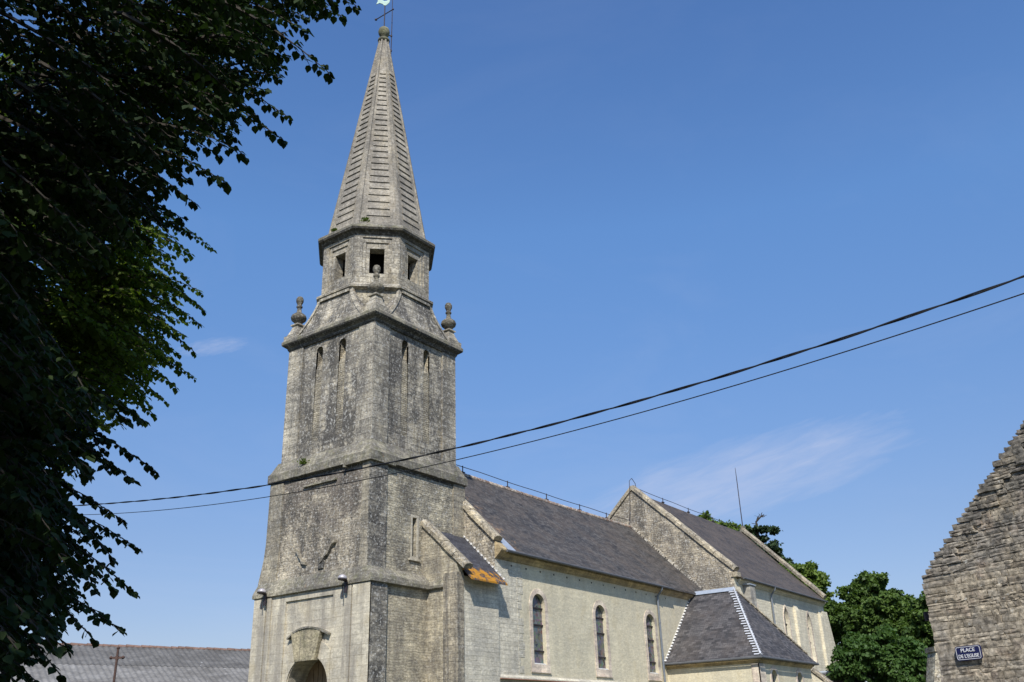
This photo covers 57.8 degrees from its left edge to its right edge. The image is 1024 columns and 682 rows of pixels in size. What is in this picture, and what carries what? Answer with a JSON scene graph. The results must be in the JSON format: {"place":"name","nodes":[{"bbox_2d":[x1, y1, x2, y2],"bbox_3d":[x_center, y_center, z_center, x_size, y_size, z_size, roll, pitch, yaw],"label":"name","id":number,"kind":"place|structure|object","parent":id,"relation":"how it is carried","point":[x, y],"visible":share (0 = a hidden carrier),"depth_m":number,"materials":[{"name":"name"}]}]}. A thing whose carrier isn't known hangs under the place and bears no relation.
{"place":"outdoors","nodes":[
{"label":"outdoors","id":0,"kind":"place"},
{"bbox_2d":[0,643,250,681],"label":"farm shed","id":1,"kind":"structure","parent":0,"point":[87,662],"depth_m":47.95,"materials":[{"name":"grey metal"}]},
{"bbox_2d":[0,0,1023,663],"label":"sky","id":2,"kind":"structure","parent":0,"point":[621,202],"materials":[{"name":"blue"}]},
{"bbox_2d":[73,275,1023,505],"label":"power cable","id":3,"kind":"object","parent":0,"point":[794,353],"visible":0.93,"depth_m":10.52,"materials":[{"name":"black rubber"}]},
{"bbox_2d":[84,293,1023,514],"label":"telephone cable","id":4,"kind":"object","parent":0,"point":[621,417],"visible":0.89,"depth_m":10.43,"materials":[{"name":"black rubber"}]},
{"label":"ground","id":5,"kind":"structure","parent":0,"visible":0},
{"bbox_2d":[0,43,216,625],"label":"lime tree","id":6,"kind":"object","parent":5,"relation":"on","point":[93,318],"visible":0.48,"depth_m":13.63,"materials":[{"name":"green plant"}]},
{"bbox_2d":[109,646,124,681],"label":"churchyard cross","id":7,"kind":"object","parent":5,"relation":"on","point":[116,657],"visible":1,"depth_m":26.38,"materials":[{"name":"stone"}]},
{"bbox_2d":[0,0,361,681],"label":"lime tree","id":8,"kind":"object","parent":5,"relation":"on","point":[62,182],"visible":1,"depth_m":8.11,"materials":[{"name":"green plant"}]},
{"bbox_2d":[248,26,838,681],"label":"church","id":9,"kind":"structure","parent":5,"relation":"on","point":[450,570],"depth_m":40.13,"materials":[{"name":"beige stone"}]},
{"bbox_2d":[257,588,266,609],"bbox_3d":[-9.859,10.184,36.618,0.358,0.802,0.488,-18,-28,32],"label":"floodlight","id":10,"kind":"object","parent":9,"relation":"attached to","point":[262,591],"visible":1,"depth_m":36.62,"materials":[{"name":"metal"}]},
{"bbox_2d":[297,458,308,464],"bbox_3d":[-8.604,4.983,38.242,0.585,0.317,0.458,-18,-28,32],"label":"weed tuft","id":11,"kind":"object","parent":9,"relation":"on","point":[303,462],"visible":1,"depth_m":38.16,"materials":[{"name":"green plant"}]},
{"bbox_2d":[306,660,326,681],"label":"door","id":12,"kind":"structure","parent":9,"relation":"in","point":[317,673],"depth_m":35.36,"materials":[{"name":"brown wood"}]},
{"bbox_2d":[338,574,347,596],"bbox_3d":[-6.226,9.028,34.228,0.358,0.802,0.488,-18,-28,32],"label":"floodlight","id":13,"kind":"object","parent":9,"relation":"attached to","point":[342,577],"visible":1,"depth_m":34.23,"materials":[{"name":"metal"}]},
{"bbox_2d":[360,217,369,222],"bbox_3d":[-6.644,-5.487,41.913,0.466,0.243,0.429,-18,-28,32],"label":"weed tuft","id":14,"kind":"object","parent":9,"relation":"on","point":[364,219],"visible":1,"depth_m":41.87,"materials":[{"name":"green plant"}]},
{"bbox_2d":[375,0,393,25],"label":"weathercock","id":15,"kind":"object","parent":9,"relation":"attached to","point":[384,3],"visible":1,"depth_m":50.31,"materials":[{"name":"metal"}]},
{"bbox_2d":[389,0,392,51],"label":"lightning rod","id":16,"kind":"object","parent":9,"relation":"attached to","point":[391,28],"visible":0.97,"depth_m":49.80,"materials":[{"name":"metal"}]},
{"bbox_2d":[408,514,420,561],"bbox_3d":[-3.871,7.837,36.901,0.085,1.820,0.660,-18,-28,32],"label":"slit window","id":17,"kind":"structure","parent":9,"relation":"in","point":[412,558],"depth_m":36.91,"materials":[{"name":"beige stone"}]},
{"bbox_2d":[529,589,551,673],"bbox_3d":[1.117,12.297,39.396,0.230,3.440,1.470,-18,-28,32],"label":"window","id":18,"kind":"structure","parent":9,"relation":"in","point":[535,613],"depth_m":39.41,"materials":[{"name":"stone"}]},
{"bbox_2d":[457,465,626,519],"bbox_3d":[1.477,8.314,50.240,0.100,0.426,20.001,-18,-28,32],"label":"conductor wire","id":19,"kind":"object","parent":9,"relation":"on","point":[536,491],"visible":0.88,"depth_m":50.10,"materials":[{"name":"metal"}]},
{"bbox_2d":[629,478,635,520],"bbox_3d":[7.658,9.999,58.417,0.877,2.743,0.226,15,-29,-34],"label":"conductor loop","id":20,"kind":"object","parent":19,"relation":"attached to","point":[629,494],"visible":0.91,"depth_m":58.36,"materials":[{"name":"metal"}]},
{"bbox_2d":[593,600,613,677],"bbox_3d":[4.139,13.869,43.232,0.230,3.440,1.470,-18,-28,32],"label":"window","id":21,"kind":"structure","parent":9,"relation":"in","point":[601,671],"depth_m":43.25,"materials":[{"name":"stone"}]},
{"bbox_2d":[644,610,662,680],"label":"window","id":22,"kind":"structure","parent":9,"relation":"in","point":[652,675],"depth_m":46.94,"materials":[{"name":"stone"}]},
{"bbox_2d":[641,490,738,527],"bbox_3d":[12.779,12.045,65.150,0.100,0.353,16.301,-18,-28,32],"label":"conductor wire","id":23,"kind":"object","parent":9,"relation":"on","point":[688,509],"visible":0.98,"depth_m":64.46,"materials":[{"name":"metal"}]},
{"bbox_2d":[735,469,742,525],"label":"lightning rod","id":24,"kind":"object","parent":9,"relation":"on","point":[739,499],"visible":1,"depth_m":72.55,"materials":[{"name":"metal"}]},
{"bbox_2d":[770,665,779,681],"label":"chapel window","id":25,"kind":"structure","parent":9,"relation":"in","point":[773,667],"depth_m":46.30,"materials":[{"name":"stone"}]},
{"bbox_2d":[783,604,792,638],"bbox_3d":[17.075,18.154,57.524,0.242,3.582,1.130,-18,-28,32],"label":"lancet window","id":26,"kind":"structure","parent":9,"relation":"in","point":[784,619],"depth_m":57.93,"materials":[{"name":"stone"}]},
{"bbox_2d":[796,668,804,681],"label":"chapel window","id":27,"kind":"structure","parent":9,"relation":"in","point":[798,670],"depth_m":48.92,"materials":[{"name":"stone"}]},
{"bbox_2d":[806,610,817,661],"bbox_3d":[19.457,19.280,60.602,0.242,3.232,0.980,-18,-28,32],"label":"lancet window","id":28,"kind":"structure","parent":9,"relation":"in","point":[807,610],"depth_m":60.55,"materials":[{"name":"stone"}]},
{"bbox_2d":[698,510,755,535],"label":"ash tree","id":29,"kind":"object","parent":5,"relation":"on","point":[707,517],"visible":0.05,"depth_m":92.25,"materials":[{"name":"green plant"}]},
{"bbox_2d":[738,513,796,564],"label":"cedar tree","id":30,"kind":"object","parent":5,"relation":"on","point":[772,545],"visible":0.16,"depth_m":84.24,"materials":[{"name":"green plant"}]},
{"bbox_2d":[779,560,835,603],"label":"ash tree","id":31,"kind":"object","parent":5,"relation":"on","point":[812,574],"visible":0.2,"depth_m":74.10,"materials":[{"name":"green plant"}]},
{"bbox_2d":[811,668,831,681],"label":"ramped wall","id":32,"kind":"structure","parent":5,"relation":"on","point":[817,675],"depth_m":52.11,"materials":[{"name":"stone"}]},
{"bbox_2d":[819,670,873,681],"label":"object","id":33,"kind":"structure","parent":5,"relation":"on","point":[824,672],"depth_m":55.45,"materials":[{"name":"plant"}]},
{"bbox_2d":[823,570,915,665],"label":"sycamore tree","id":34,"kind":"object","parent":5,"relation":"on","point":[869,604],"visible":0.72,"depth_m":66.92,"materials":[{"name":"green plant"}]},
{"bbox_2d":[826,623,927,681],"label":"hazel tree","id":35,"kind":"object","parent":5,"relation":"on","point":[872,655],"visible":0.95,"depth_m":54.31,"materials":[{"name":"green plant"}]},
{"bbox_2d":[893,590,935,676],"bbox_3d":[27.970,22.324,62.615,6.428,10.566,4.840,-18,-28,32],"label":"sycamore tree","id":36,"kind":"object","parent":5,"relation":"on","point":[913,623],"visible":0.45,"depth_m":62.70,"materials":[{"name":"green plant"}]},
{"bbox_2d":[924,646,940,681],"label":"wall pier","id":37,"kind":"structure","parent":5,"relation":"on","point":[933,672],"depth_m":22.69,"materials":[{"name":"stone"}]},
{"bbox_2d":[921,420,1023,681],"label":"stone house","id":38,"kind":"structure","parent":5,"relation":"on","point":[973,584],"depth_m":12.71,"materials":[{"name":"stone"}]},
{"bbox_2d":[955,645,982,660],"bbox_3d":[6.231,4.255,12.644,0.025,0.187,0.376,13,-28,-31],"label":"street sign","id":39,"kind":"object","parent":38,"relation":"attached to","point":[969,652],"visible":1,"depth_m":12.63,"materials":[{"name":"blue metal"}]}
]}

